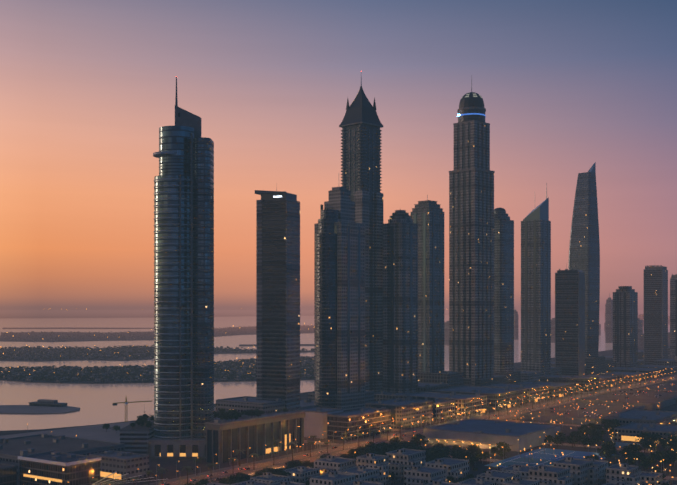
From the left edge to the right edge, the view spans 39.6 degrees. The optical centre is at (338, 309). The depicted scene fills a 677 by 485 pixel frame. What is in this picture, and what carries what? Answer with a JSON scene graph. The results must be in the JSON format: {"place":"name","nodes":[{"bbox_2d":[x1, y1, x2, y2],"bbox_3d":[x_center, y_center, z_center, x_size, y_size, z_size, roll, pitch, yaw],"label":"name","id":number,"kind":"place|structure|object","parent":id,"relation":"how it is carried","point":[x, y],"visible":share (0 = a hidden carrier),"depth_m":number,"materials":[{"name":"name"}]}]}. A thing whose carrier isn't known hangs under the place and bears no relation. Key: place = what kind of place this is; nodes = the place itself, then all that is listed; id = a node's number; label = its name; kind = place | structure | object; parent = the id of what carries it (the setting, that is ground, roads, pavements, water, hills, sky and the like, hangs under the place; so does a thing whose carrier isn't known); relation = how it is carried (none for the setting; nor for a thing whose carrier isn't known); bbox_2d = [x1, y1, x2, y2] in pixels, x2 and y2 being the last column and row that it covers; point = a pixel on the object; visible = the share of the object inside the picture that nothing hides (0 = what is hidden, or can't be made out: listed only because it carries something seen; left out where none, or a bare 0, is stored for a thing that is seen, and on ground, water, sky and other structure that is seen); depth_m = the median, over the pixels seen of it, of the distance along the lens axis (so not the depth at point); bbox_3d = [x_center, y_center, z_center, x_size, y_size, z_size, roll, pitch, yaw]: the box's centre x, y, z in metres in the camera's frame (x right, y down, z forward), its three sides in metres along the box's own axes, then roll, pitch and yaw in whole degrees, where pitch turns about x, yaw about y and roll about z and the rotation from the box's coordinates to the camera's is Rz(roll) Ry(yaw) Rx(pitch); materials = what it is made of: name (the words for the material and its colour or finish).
{"place":"outdoors","nodes":[
{"label":"outdoors","id":0,"kind":"place"},
{"bbox_2d":[2,327,153,328],"bbox_3d":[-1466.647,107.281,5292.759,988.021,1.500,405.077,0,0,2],"label":"land","id":1,"kind":"structure","parent":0,"point":[77,328],"depth_m":5209.82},
{"bbox_2d":[0,407,215,442],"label":"beach","id":2,"kind":"structure","parent":0,"point":[97,432],"depth_m":806.11,"materials":[{"name":"beige sand"}]},
{"bbox_2d":[102,423,110,431],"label":"tree","id":3,"kind":"object","parent":2,"relation":"on","point":[105,425],"visible":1,"depth_m":816.07,"materials":[{"name":"green plant"}]},
{"bbox_2d":[0,326,313,341],"bbox_3d":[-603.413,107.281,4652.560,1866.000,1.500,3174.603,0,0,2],"label":"land","id":4,"kind":"structure","parent":0,"point":[85,337],"depth_m":3819.32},
{"bbox_2d":[0,347,313,361],"bbox_3d":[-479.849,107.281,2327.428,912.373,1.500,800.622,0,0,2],"label":"land","id":5,"kind":"structure","parent":0,"point":[121,358],"depth_m":2166.90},
{"bbox_2d":[0,361,313,383],"bbox_3d":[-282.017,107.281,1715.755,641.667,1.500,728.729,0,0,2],"label":"land","id":6,"kind":"structure","parent":0,"point":[91,382],"depth_m":1388.08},
{"bbox_2d":[0,325,313,382],"bbox_3d":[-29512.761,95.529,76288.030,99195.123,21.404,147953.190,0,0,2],"label":"trees","id":7,"kind":"object","parent":6,"relation":"on","point":[72,374],"visible":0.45,"depth_m":1645.72,"materials":[{"name":"green plant"}]},
{"bbox_2d":[0,310,448,317],"bbox_3d":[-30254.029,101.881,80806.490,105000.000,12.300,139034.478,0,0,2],"label":"land","id":8,"kind":"structure","parent":0,"point":[88,313],"depth_m":21295.22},
{"bbox_2d":[0,310,313,382],"bbox_3d":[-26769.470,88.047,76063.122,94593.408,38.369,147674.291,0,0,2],"label":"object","id":9,"kind":"structure","parent":8,"relation":"on","point":[118,380],"depth_m":1665.86,"materials":[{"name":"green plant"}]},
{"bbox_2d":[239,344,313,345],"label":"land","id":10,"kind":"structure","parent":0,"point":[255,344],"depth_m":2804.29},
{"bbox_2d":[0,310,669,430],"bbox_3d":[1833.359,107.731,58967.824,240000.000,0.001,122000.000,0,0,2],"label":"sea","id":11,"kind":"structure","parent":0,"point":[93,402],"depth_m":1364.70,"materials":[{"name":"grey liquid"}]},
{"bbox_2d":[0,405,79,413],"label":"sand bar","id":12,"kind":"object","parent":11,"relation":"in","point":[16,409],"visible":0.88,"depth_m":1002.24,"materials":[{"name":"beige sand"}]},
{"bbox_2d":[28,399,66,406],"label":"sand bar pavilion","id":13,"kind":"structure","parent":12,"relation":"on","point":[47,402],"depth_m":1035.96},
{"bbox_2d":[0,342,676,484],"bbox_3d":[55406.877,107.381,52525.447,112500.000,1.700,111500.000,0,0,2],"label":"mainland","id":14,"kind":"structure","parent":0,"point":[169,464],"depth_m":685.02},
{"bbox_2d":[111,425,119,432],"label":"tree","id":15,"kind":"object","parent":14,"relation":"on","point":[116,428],"visible":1,"depth_m":806.74,"materials":[{"name":"green plant"}]},
{"bbox_2d":[112,397,151,421],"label":"tower crane","id":16,"kind":"object","parent":14,"relation":"on","point":[125,403],"visible":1,"depth_m":886.23,"materials":[{"name":"grey metal"}]},
{"bbox_2d":[140,414,150,420],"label":"tree","id":17,"kind":"object","parent":14,"relation":"on","point":[144,416],"visible":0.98,"depth_m":710.10,"materials":[{"name":"green plant"}]},
{"bbox_2d":[119,421,205,457],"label":"tower podium","id":18,"kind":"object","parent":14,"relation":"on","point":[138,439],"visible":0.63,"depth_m":673.65,"materials":[{"name":"beige concrete"}]},
{"bbox_2d":[153,76,213,439],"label":"tower","id":19,"kind":"structure","parent":14,"relation":"on","point":[184,294],"depth_m":680.53,"materials":[{"name":"grey glass"}]},
{"bbox_2d":[196,479,215,484],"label":"tree","id":20,"kind":"object","parent":14,"relation":"on","point":[203,481],"visible":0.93,"depth_m":526.53,"materials":[{"name":"green plant"}]},
{"bbox_2d":[227,475,238,481],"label":"tree","id":21,"kind":"object","parent":14,"relation":"on","point":[232,477],"visible":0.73,"depth_m":556.01,"materials":[{"name":"green plant"}]},
{"bbox_2d":[233,472,248,479],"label":"tree","id":22,"kind":"object","parent":14,"relation":"on","point":[242,476],"visible":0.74,"depth_m":560.01,"materials":[{"name":"green plant"}]},
{"bbox_2d":[263,468,275,472],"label":"tree","id":23,"kind":"object","parent":14,"relation":"on","point":[272,470],"visible":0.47,"depth_m":573.02,"materials":[{"name":"green plant"}]},
{"bbox_2d":[255,189,299,409],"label":"tower","id":24,"kind":"structure","parent":14,"relation":"on","point":[277,294],"depth_m":857.99,"materials":[{"name":"grey glass"}]},
{"bbox_2d":[276,470,288,475],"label":"tree","id":25,"kind":"object","parent":14,"relation":"on","point":[282,472],"visible":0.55,"depth_m":566.96,"materials":[{"name":"green plant"}]},
{"bbox_2d":[285,460,293,466],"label":"tree","id":26,"kind":"object","parent":14,"relation":"on","point":[288,463],"visible":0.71,"depth_m":604.68,"materials":[{"name":"green plant"}]},
{"bbox_2d":[291,460,303,467],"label":"tree","id":27,"kind":"object","parent":14,"relation":"on","point":[296,463],"visible":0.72,"depth_m":601.10,"materials":[{"name":"green plant"}]},
{"bbox_2d":[302,460,309,465],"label":"tree","id":28,"kind":"object","parent":14,"relation":"on","point":[306,462],"visible":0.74,"depth_m":616.82,"materials":[{"name":"green plant"}]},
{"bbox_2d":[0,346,676,484],"bbox_3d":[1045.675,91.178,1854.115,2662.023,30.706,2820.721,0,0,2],"label":"city blocks","id":29,"kind":"structure","parent":14,"relation":"on","point":[42,459],"depth_m":776.69,"materials":[{"name":"concrete"}]},
{"bbox_2d":[246,409,255,417],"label":"tree","id":30,"kind":"object","parent":29,"relation":"on","point":[252,411],"visible":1,"depth_m":685.44,"materials":[{"name":"green plant"}]},
{"bbox_2d":[314,187,364,411],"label":"tower","id":31,"kind":"structure","parent":14,"relation":"on","point":[339,307],"depth_m":913.36,"materials":[{"name":"grey glass"}]},
{"bbox_2d":[27,371,672,484],"bbox_3d":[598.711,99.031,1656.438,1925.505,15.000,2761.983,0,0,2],"label":"city lights","id":32,"kind":"object","parent":14,"relation":"on","point":[428,442],"visible":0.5,"depth_m":721.66},
{"bbox_2d":[27,368,673,484],"bbox_3d":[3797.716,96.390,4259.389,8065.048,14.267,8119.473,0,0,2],"label":"sodium lamp heads","id":33,"kind":"object","parent":32,"relation":"on","point":[506,420],"visible":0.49,"depth_m":834.27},
{"bbox_2d":[286,383,665,481],"bbox_3d":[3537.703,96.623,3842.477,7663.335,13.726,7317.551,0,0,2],"label":"white lamp heads","id":34,"kind":"object","parent":32,"relation":"attached to","point":[518,439],"visible":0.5,"depth_m":727.43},
{"bbox_2d":[347,449,356,453],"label":"tree","id":35,"kind":"object","parent":14,"relation":"on","point":[351,451],"visible":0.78,"depth_m":664.66,"materials":[{"name":"green plant"}]},
{"bbox_2d":[339,78,382,391],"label":"tower","id":36,"kind":"structure","parent":14,"relation":"on","point":[360,125],"depth_m":1077.22,"materials":[{"name":"grey glass"}]},
{"bbox_2d":[358,445,374,453],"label":"tree","id":37,"kind":"object","parent":14,"relation":"on","point":[367,447],"visible":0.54,"depth_m":654.36,"materials":[{"name":"green plant"}]},
{"bbox_2d":[373,446,382,453],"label":"tree","id":38,"kind":"object","parent":14,"relation":"on","point":[377,448],"visible":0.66,"depth_m":664.40,"materials":[{"name":"green plant"}]},
{"bbox_2d":[385,441,400,447],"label":"tree","id":39,"kind":"object","parent":14,"relation":"on","point":[393,444],"visible":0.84,"depth_m":677.78,"materials":[{"name":"green plant"}]},
{"bbox_2d":[389,437,402,442],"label":"tree","id":40,"kind":"object","parent":14,"relation":"on","point":[395,439],"visible":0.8,"depth_m":708.10,"materials":[{"name":"green plant"}]},
{"bbox_2d":[383,209,417,392],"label":"tower","id":41,"kind":"structure","parent":14,"relation":"on","point":[400,301],"depth_m":1072.06,"materials":[{"name":"grey glass"}]},
{"bbox_2d":[397,441,408,445],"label":"tree","id":42,"kind":"object","parent":14,"relation":"on","point":[403,443],"visible":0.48,"depth_m":690.92,"materials":[{"name":"green plant"}]},
{"bbox_2d":[144,374,676,484],"bbox_3d":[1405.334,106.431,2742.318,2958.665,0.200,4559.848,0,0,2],"label":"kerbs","id":43,"kind":"structure","parent":14,"relation":"on","point":[258,462],"depth_m":736.81,"materials":[{"name":"grey concrete"}]},
{"bbox_2d":[89,478,102,482],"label":"palm","id":44,"kind":"object","parent":43,"relation":"on","point":[94,480],"visible":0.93,"depth_m":533.98,"materials":[{"name":"green plant"}]},
{"bbox_2d":[156,468,167,484],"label":"palm","id":45,"kind":"object","parent":43,"relation":"on","point":[161,469],"visible":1,"depth_m":552.36,"materials":[{"name":"green plant"}]},
{"bbox_2d":[180,466,193,482],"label":"palm","id":46,"kind":"object","parent":43,"relation":"on","point":[189,468],"visible":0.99,"depth_m":570.68,"materials":[{"name":"green plant"}]},
{"bbox_2d":[206,463,216,478],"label":"palm","id":47,"kind":"object","parent":43,"relation":"on","point":[210,465],"visible":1,"depth_m":587.92,"materials":[{"name":"green plant"}]},
{"bbox_2d":[235,449,245,465],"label":"palm","id":48,"kind":"object","parent":43,"relation":"on","point":[238,451],"visible":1,"depth_m":637.91,"materials":[{"name":"green plant"}]},
{"bbox_2d":[285,441,296,459],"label":"palm","id":49,"kind":"object","parent":43,"relation":"on","point":[289,444],"visible":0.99,"depth_m":657.44,"materials":[{"name":"green plant"}]},
{"bbox_2d":[305,440,313,456],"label":"palm","id":50,"kind":"object","parent":43,"relation":"on","point":[310,442],"visible":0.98,"depth_m":674.05,"materials":[{"name":"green plant"}]},
{"bbox_2d":[368,429,377,442],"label":"palm","id":51,"kind":"object","parent":43,"relation":"on","point":[374,431],"visible":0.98,"depth_m":744.45,"materials":[{"name":"green plant"}]},
{"bbox_2d":[407,441,417,447],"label":"tree","id":52,"kind":"object","parent":14,"relation":"on","point":[412,444],"visible":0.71,"depth_m":694.43,"materials":[{"name":"green plant"}]},
{"bbox_2d":[410,434,424,444],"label":"tree","id":53,"kind":"object","parent":14,"relation":"on","point":[416,437],"visible":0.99,"depth_m":715.27,"materials":[{"name":"green plant"}]},
{"bbox_2d":[412,445,426,450],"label":"tree","id":54,"kind":"object","parent":14,"relation":"on","point":[420,447],"visible":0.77,"depth_m":670.31,"materials":[{"name":"green plant"}]},
{"bbox_2d":[413,434,428,445],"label":"tree","id":55,"kind":"object","parent":14,"relation":"on","point":[423,441],"visible":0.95,"depth_m":715.66,"materials":[{"name":"green plant"}]},
{"bbox_2d":[411,195,443,372],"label":"tower","id":56,"kind":"structure","parent":14,"relation":"on","point":[427,216],"depth_m":1160.81,"materials":[{"name":"grey glass"}]},
{"bbox_2d":[427,446,443,453],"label":"tree","id":57,"kind":"object","parent":14,"relation":"on","point":[433,449],"visible":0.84,"depth_m":655.31,"materials":[{"name":"green plant"}]},
{"bbox_2d":[429,443,442,446],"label":"tree","id":58,"kind":"object","parent":14,"relation":"on","point":[438,444],"visible":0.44,"depth_m":669.15,"materials":[{"name":"green plant"}]},
{"bbox_2d":[204,448,668,484],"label":"houses","id":59,"kind":"structure","parent":14,"relation":"on","point":[411,466],"depth_m":553.96,"materials":[{"name":"white paint"}]},
{"bbox_2d":[436,450,451,458],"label":"tree","id":60,"kind":"object","parent":14,"relation":"on","point":[442,452],"visible":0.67,"depth_m":645.38,"materials":[{"name":"green plant"}]},
{"bbox_2d":[454,451,464,456],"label":"tree","id":61,"kind":"object","parent":14,"relation":"on","point":[458,452],"visible":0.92,"depth_m":645.58,"materials":[{"name":"green plant"}]},
{"bbox_2d":[455,454,465,458],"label":"tree","id":62,"kind":"object","parent":14,"relation":"on","point":[461,456],"visible":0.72,"depth_m":641.22,"materials":[{"name":"green plant"}]},
{"bbox_2d":[466,474,474,478],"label":"tree","id":63,"kind":"object","parent":14,"relation":"on","point":[468,476],"visible":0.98,"depth_m":580.59,"materials":[{"name":"green plant"}]},
{"bbox_2d":[449,79,494,385],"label":"tower","id":64,"kind":"structure","parent":14,"relation":"on","point":[471,265],"depth_m":1202.10,"materials":[{"name":"grey glass"}]},
{"bbox_2d":[464,448,479,463],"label":"tree","id":65,"kind":"object","parent":14,"relation":"on","point":[469,451],"visible":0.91,"depth_m":644.51,"materials":[{"name":"green plant"}]},
{"bbox_2d":[468,444,479,448],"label":"tree","id":66,"kind":"object","parent":14,"relation":"on","point":[473,446],"visible":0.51,"depth_m":674.77,"materials":[{"name":"green plant"}]},
{"bbox_2d":[475,452,485,463],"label":"tree","id":67,"kind":"object","parent":14,"relation":"on","point":[481,454],"visible":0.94,"depth_m":648.03,"materials":[{"name":"green plant"}]},
{"bbox_2d":[483,452,492,462],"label":"tree","id":68,"kind":"object","parent":14,"relation":"on","point":[487,454],"visible":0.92,"depth_m":652.48,"materials":[{"name":"green plant"}]},
{"bbox_2d":[304,440,676,479],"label":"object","id":69,"kind":"object","parent":14,"relation":"on","point":[496,460],"visible":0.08,"depth_m":682.54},
{"bbox_2d":[489,447,499,457],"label":"tree","id":70,"kind":"object","parent":14,"relation":"on","point":[494,450],"visible":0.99,"depth_m":672.11,"materials":[{"name":"green plant"}]},
{"bbox_2d":[496,441,510,451],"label":"tree","id":71,"kind":"object","parent":14,"relation":"on","point":[500,444],"visible":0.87,"depth_m":676.72,"materials":[{"name":"green plant"}]},
{"bbox_2d":[494,208,513,372],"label":"tower","id":72,"kind":"structure","parent":14,"relation":"on","point":[503,293],"depth_m":1274.74,"materials":[{"name":"grey glass"}]},
{"bbox_2d":[499,446,509,457],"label":"tree","id":73,"kind":"object","parent":14,"relation":"on","point":[504,448],"visible":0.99,"depth_m":671.27,"materials":[{"name":"green plant"}]},
{"bbox_2d":[391,429,653,452],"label":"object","id":74,"kind":"object","parent":14,"relation":"on","point":[578,445],"depth_m":735.14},
{"bbox_2d":[456,416,588,426],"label":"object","id":75,"kind":"object","parent":14,"relation":"on","point":[528,421],"visible":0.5,"depth_m":884.48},
{"bbox_2d":[521,183,550,375],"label":"tower","id":76,"kind":"structure","parent":14,"relation":"on","point":[535,289],"depth_m":1376.93,"materials":[{"name":"grey glass"}]},
{"bbox_2d":[544,435,552,442],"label":"tree","id":77,"kind":"object","parent":14,"relation":"on","point":[548,438],"visible":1,"depth_m":728.12,"materials":[{"name":"green plant"}]},
{"bbox_2d":[444,293,669,346],"bbox_3d":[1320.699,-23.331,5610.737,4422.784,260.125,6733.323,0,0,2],"label":"distant buildings","id":78,"kind":"structure","parent":14,"relation":"on","point":[608,326],"depth_m":2965.18,"materials":[{"name":"concrete"}]},
{"bbox_2d":[552,436,561,446],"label":"tree","id":79,"kind":"object","parent":14,"relation":"on","point":[556,440],"visible":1,"depth_m":723.33,"materials":[{"name":"green plant"}]},
{"bbox_2d":[555,263,584,375],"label":"tower","id":80,"kind":"structure","parent":14,"relation":"on","point":[569,322],"depth_m":1423.94,"materials":[{"name":"grey glass"}]},
{"bbox_2d":[567,437,576,447],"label":"tree","id":81,"kind":"object","parent":14,"relation":"on","point":[571,440],"visible":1,"depth_m":721.40,"materials":[{"name":"green plant"}]},
{"bbox_2d":[568,162,599,356],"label":"tower","id":82,"kind":"structure","parent":14,"relation":"on","point":[584,249],"depth_m":1530.29,"materials":[{"name":"grey glass"}]},
{"bbox_2d":[578,437,590,448],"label":"tree","id":83,"kind":"object","parent":14,"relation":"on","point":[584,440],"visible":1,"depth_m":716.17,"materials":[{"name":"green plant"}]},
{"bbox_2d":[581,427,592,433],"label":"tree","id":84,"kind":"object","parent":14,"relation":"on","point":[587,430],"visible":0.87,"depth_m":777.78,"materials":[{"name":"green plant"}]},
{"bbox_2d":[601,419,608,429],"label":"tree","id":85,"kind":"object","parent":14,"relation":"on","point":[604,421],"visible":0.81,"depth_m":830.17,"materials":[{"name":"green plant"}]},
{"bbox_2d":[599,449,611,460],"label":"tree","id":86,"kind":"object","parent":14,"relation":"on","point":[605,453],"visible":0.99,"depth_m":656.85,"materials":[{"name":"green plant"}]},
{"bbox_2d":[597,441,616,458],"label":"tree","id":87,"kind":"object","parent":14,"relation":"on","point":[607,445],"visible":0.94,"depth_m":666.93,"materials":[{"name":"green plant"}]},
{"bbox_2d":[605,423,612,431],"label":"tree","id":88,"kind":"object","parent":14,"relation":"on","point":[609,425],"visible":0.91,"depth_m":814.93,"materials":[{"name":"green plant"}]},
{"bbox_2d":[609,448,616,457],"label":"tree","id":89,"kind":"object","parent":14,"relation":"on","point":[613,451],"visible":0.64,"depth_m":670.54,"materials":[{"name":"green plant"}]},
{"bbox_2d":[613,286,637,367],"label":"tower","id":90,"kind":"structure","parent":14,"relation":"on","point":[625,326],"depth_m":1570.91,"materials":[{"name":"grey glass"}]},
{"bbox_2d":[619,448,631,456],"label":"tree","id":91,"kind":"object","parent":14,"relation":"on","point":[623,452],"visible":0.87,"depth_m":658.43,"materials":[{"name":"green plant"}]},
{"bbox_2d":[622,456,635,464],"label":"tree","id":92,"kind":"object","parent":14,"relation":"on","point":[629,460],"visible":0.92,"depth_m":627.94,"materials":[{"name":"green plant"}]},
{"bbox_2d":[624,443,641,452],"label":"tree","id":93,"kind":"object","parent":14,"relation":"on","point":[634,447],"visible":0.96,"depth_m":659.23,"materials":[{"name":"green plant"}]},
{"bbox_2d":[634,452,645,464],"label":"tree","id":94,"kind":"object","parent":14,"relation":"on","point":[638,456],"visible":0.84,"depth_m":642.02,"materials":[{"name":"green plant"}]},
{"bbox_2d":[635,438,650,452],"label":"tree","id":95,"kind":"object","parent":14,"relation":"on","point":[643,442],"visible":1,"depth_m":694.90,"materials":[{"name":"green plant"}]},
{"bbox_2d":[636,432,653,440],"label":"tree","id":96,"kind":"object","parent":14,"relation":"on","point":[646,435],"visible":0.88,"depth_m":714.14,"materials":[{"name":"green plant"}]},
{"bbox_2d":[640,461,652,468],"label":"tree","id":97,"kind":"object","parent":14,"relation":"on","point":[645,464],"visible":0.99,"depth_m":610.66,"materials":[{"name":"green plant"}]},
{"bbox_2d":[644,441,655,452],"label":"tree","id":98,"kind":"object","parent":14,"relation":"on","point":[651,445],"visible":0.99,"depth_m":695.29,"materials":[{"name":"green plant"}]},
{"bbox_2d":[648,453,659,466],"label":"tree","id":99,"kind":"object","parent":14,"relation":"on","point":[653,456],"visible":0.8,"depth_m":631.73,"materials":[{"name":"green plant"}]},
{"bbox_2d":[648,434,661,445],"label":"tree","id":100,"kind":"object","parent":14,"relation":"on","point":[655,437],"visible":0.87,"depth_m":717.44,"materials":[{"name":"green plant"}]},
{"bbox_2d":[644,265,667,364],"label":"tower","id":101,"kind":"structure","parent":14,"relation":"on","point":[655,312],"depth_m":1717.16,"materials":[{"name":"concrete"}]},
{"bbox_2d":[653,466,662,472],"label":"tree","id":102,"kind":"object","parent":14,"relation":"on","point":[656,469],"visible":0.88,"depth_m":594.52,"materials":[{"name":"green plant"}]},
{"bbox_2d":[651,450,669,466],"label":"tree","id":103,"kind":"object","parent":14,"relation":"on","point":[662,453],"visible":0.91,"depth_m":632.11,"materials":[{"name":"green plant"}]},
{"bbox_2d":[654,456,668,469],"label":"tree","id":104,"kind":"object","parent":14,"relation":"on","point":[664,458],"visible":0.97,"depth_m":623.53,"materials":[{"name":"green plant"}]},
{"bbox_2d":[655,438,670,450],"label":"tree","id":105,"kind":"object","parent":14,"relation":"on","point":[665,442],"visible":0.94,"depth_m":691.40,"materials":[{"name":"green plant"}]},
{"bbox_2d":[667,450,676,466],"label":"tree","id":106,"kind":"object","parent":14,"relation":"on","point":[672,454],"visible":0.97,"depth_m":634.91,"materials":[{"name":"green plant"}]},
{"bbox_2d":[667,435,676,441],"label":"tree","id":107,"kind":"object","parent":14,"relation":"on","point":[672,438],"visible":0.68,"depth_m":714.64,"materials":[{"name":"green plant"}]},
{"bbox_2d":[668,441,676,448],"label":"tree","id":108,"kind":"object","parent":14,"relation":"on","point":[672,443],"visible":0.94,"depth_m":690.55,"materials":[{"name":"green plant"}]},
{"bbox_2d":[670,274,676,358],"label":"tower","id":109,"kind":"structure","parent":14,"relation":"on","point":[673,316],"depth_m":1770.43,"materials":[{"name":"grey glass"}]},
{"bbox_2d":[0,0,676,309],"label":"sky","id":110,"kind":"structure","parent":0,"point":[88,87],"materials":[{"name":"orange"}]},
{"bbox_2d":[160,375,676,484],"bbox_3d":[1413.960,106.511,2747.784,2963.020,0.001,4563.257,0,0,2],"label":"road","id":111,"kind":"structure","parent":0,"point":[231,471],"depth_m":711.67,"materials":[{"name":"grey asphalt"}]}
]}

